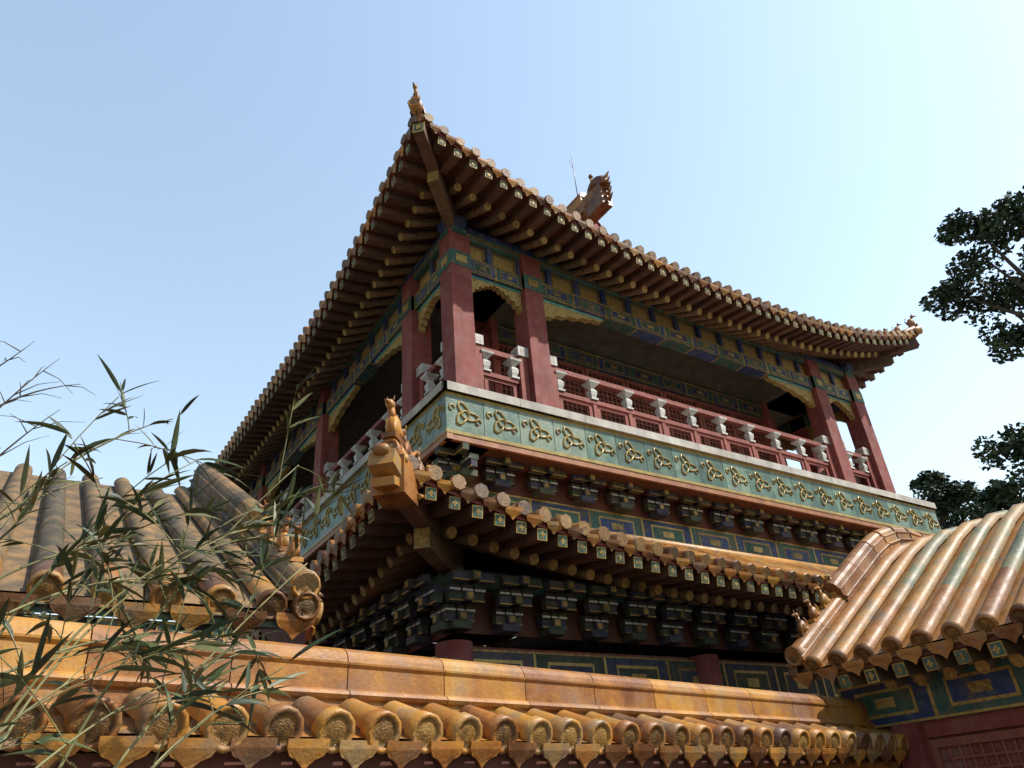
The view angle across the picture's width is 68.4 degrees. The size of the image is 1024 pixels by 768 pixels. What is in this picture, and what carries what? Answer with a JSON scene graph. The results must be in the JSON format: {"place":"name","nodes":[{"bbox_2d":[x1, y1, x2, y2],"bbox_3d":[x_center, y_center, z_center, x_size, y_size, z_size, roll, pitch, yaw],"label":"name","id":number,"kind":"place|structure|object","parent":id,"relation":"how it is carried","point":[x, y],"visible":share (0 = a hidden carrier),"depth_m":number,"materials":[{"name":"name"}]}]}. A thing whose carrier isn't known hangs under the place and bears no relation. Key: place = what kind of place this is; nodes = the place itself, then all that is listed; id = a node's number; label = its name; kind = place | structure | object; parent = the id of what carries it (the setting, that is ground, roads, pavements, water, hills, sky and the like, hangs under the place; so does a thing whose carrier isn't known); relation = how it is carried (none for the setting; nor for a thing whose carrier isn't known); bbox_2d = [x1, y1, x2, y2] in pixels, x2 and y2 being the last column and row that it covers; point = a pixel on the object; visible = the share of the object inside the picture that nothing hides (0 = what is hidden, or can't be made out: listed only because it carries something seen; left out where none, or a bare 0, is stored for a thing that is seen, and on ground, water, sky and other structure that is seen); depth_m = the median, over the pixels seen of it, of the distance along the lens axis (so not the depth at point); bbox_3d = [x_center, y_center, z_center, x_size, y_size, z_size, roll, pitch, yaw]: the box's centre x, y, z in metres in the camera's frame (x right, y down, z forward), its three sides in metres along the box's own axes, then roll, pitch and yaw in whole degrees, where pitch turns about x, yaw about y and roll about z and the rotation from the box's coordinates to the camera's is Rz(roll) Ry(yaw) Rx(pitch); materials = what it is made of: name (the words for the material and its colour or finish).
{"place":"outdoors","nodes":[
{"label":"outdoors","id":0,"kind":"place"},
{"bbox_2d":[0,590,305,644],"bbox_3d":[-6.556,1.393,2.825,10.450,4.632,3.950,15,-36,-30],"label":"roof underside","id":1,"kind":"structure","parent":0,"point":[280,635],"depth_m":3.96,"materials":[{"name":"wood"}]},
{"bbox_2d":[0,463,323,641],"bbox_3d":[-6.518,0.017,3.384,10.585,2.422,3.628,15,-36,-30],"label":"roof","id":2,"kind":"structure","parent":1,"relation":"on","point":[298,595],"depth_m":4.52,"materials":[{"name":"tile"}]},
{"bbox_2d":[0,0,1023,637],"label":"sky","id":3,"kind":"structure","parent":0,"point":[184,184],"materials":[{"name":"blue"}]},
{"bbox_2d":[811,622,1023,767],"bbox_3d":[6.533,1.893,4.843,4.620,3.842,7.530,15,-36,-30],"label":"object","id":4,"kind":"structure","parent":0,"point":[962,706],"depth_m":5.97,"materials":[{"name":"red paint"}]},
{"bbox_2d":[784,503,1023,687],"bbox_3d":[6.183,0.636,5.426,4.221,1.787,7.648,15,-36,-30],"label":"roof","id":5,"kind":"structure","parent":4,"relation":"on","point":[890,592],"depth_m":6.62,"materials":[{"name":"tile"}]},
{"label":"ground","id":6,"kind":"structure","parent":0,"visible":0},
{"bbox_2d":[0,341,366,767],"bbox_3d":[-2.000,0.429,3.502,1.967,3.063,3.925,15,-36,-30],"label":"bamboo","id":7,"kind":"object","parent":6,"relation":"on","point":[136,644],"visible":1,"depth_m":2.27,"materials":[{"name":"green plant"}]},
{"bbox_2d":[0,752,903,767],"bbox_3d":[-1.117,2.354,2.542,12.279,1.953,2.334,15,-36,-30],"label":"wall","id":8,"kind":"structure","parent":6,"relation":"on","point":[228,760],"depth_m":3.40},
{"bbox_2d":[0,616,909,767],"bbox_3d":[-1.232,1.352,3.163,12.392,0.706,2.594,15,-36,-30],"label":"wall cap","id":9,"kind":"object","parent":8,"relation":"on","point":[355,708],"visible":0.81,"depth_m":3.54,"materials":[{"name":"orange tile"}]},
{"bbox_2d":[307,565,837,696],"bbox_3d":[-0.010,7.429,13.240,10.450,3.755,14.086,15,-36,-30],"label":"brackets","id":10,"kind":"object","parent":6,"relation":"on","point":[418,613],"depth_m":7.63,"materials":[{"name":"multicoloured wood"}]},
{"bbox_2d":[232,441,868,657],"bbox_3d":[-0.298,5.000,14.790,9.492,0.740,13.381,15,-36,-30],"label":"pavilion brackets","id":11,"kind":"object","parent":10,"relation":"on","point":[618,509],"visible":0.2,"depth_m":9.68,"materials":[{"name":"wood"}]},
{"bbox_2d":[183,215,940,656],"bbox_3d":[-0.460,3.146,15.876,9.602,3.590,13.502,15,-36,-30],"label":"pavilion body","id":12,"kind":"structure","parent":11,"relation":"on","point":[483,345],"depth_m":11.18,"materials":[{"name":"red wood"}]},
{"bbox_2d":[217,119,919,662],"bbox_3d":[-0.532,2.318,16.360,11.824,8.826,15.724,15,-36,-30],"label":"roof eaves","id":13,"kind":"object","parent":12,"relation":"on","point":[437,177],"visible":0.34,"depth_m":10.03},
{"bbox_2d":[215,110,918,654],"bbox_3d":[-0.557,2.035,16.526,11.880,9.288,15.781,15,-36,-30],"label":"pavilion roof","id":14,"kind":"structure","parent":13,"relation":"on","point":[755,568],"depth_m":9.24,"materials":[{"name":"brown tile"}]},
{"bbox_2d":[367,82,922,510],"bbox_3d":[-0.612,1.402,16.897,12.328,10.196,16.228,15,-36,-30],"label":"roof ornaments","id":15,"kind":"object","parent":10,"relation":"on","point":[395,485],"visible":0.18,"depth_m":6.03},
{"bbox_2d":[908,185,1023,537],"bbox_3d":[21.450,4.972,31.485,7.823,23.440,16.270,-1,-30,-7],"label":"trees","id":16,"kind":"object","parent":6,"relation":"on","point":[947,498],"visible":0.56,"depth_m":31.76,"materials":[{"name":"green plant"}]}
]}

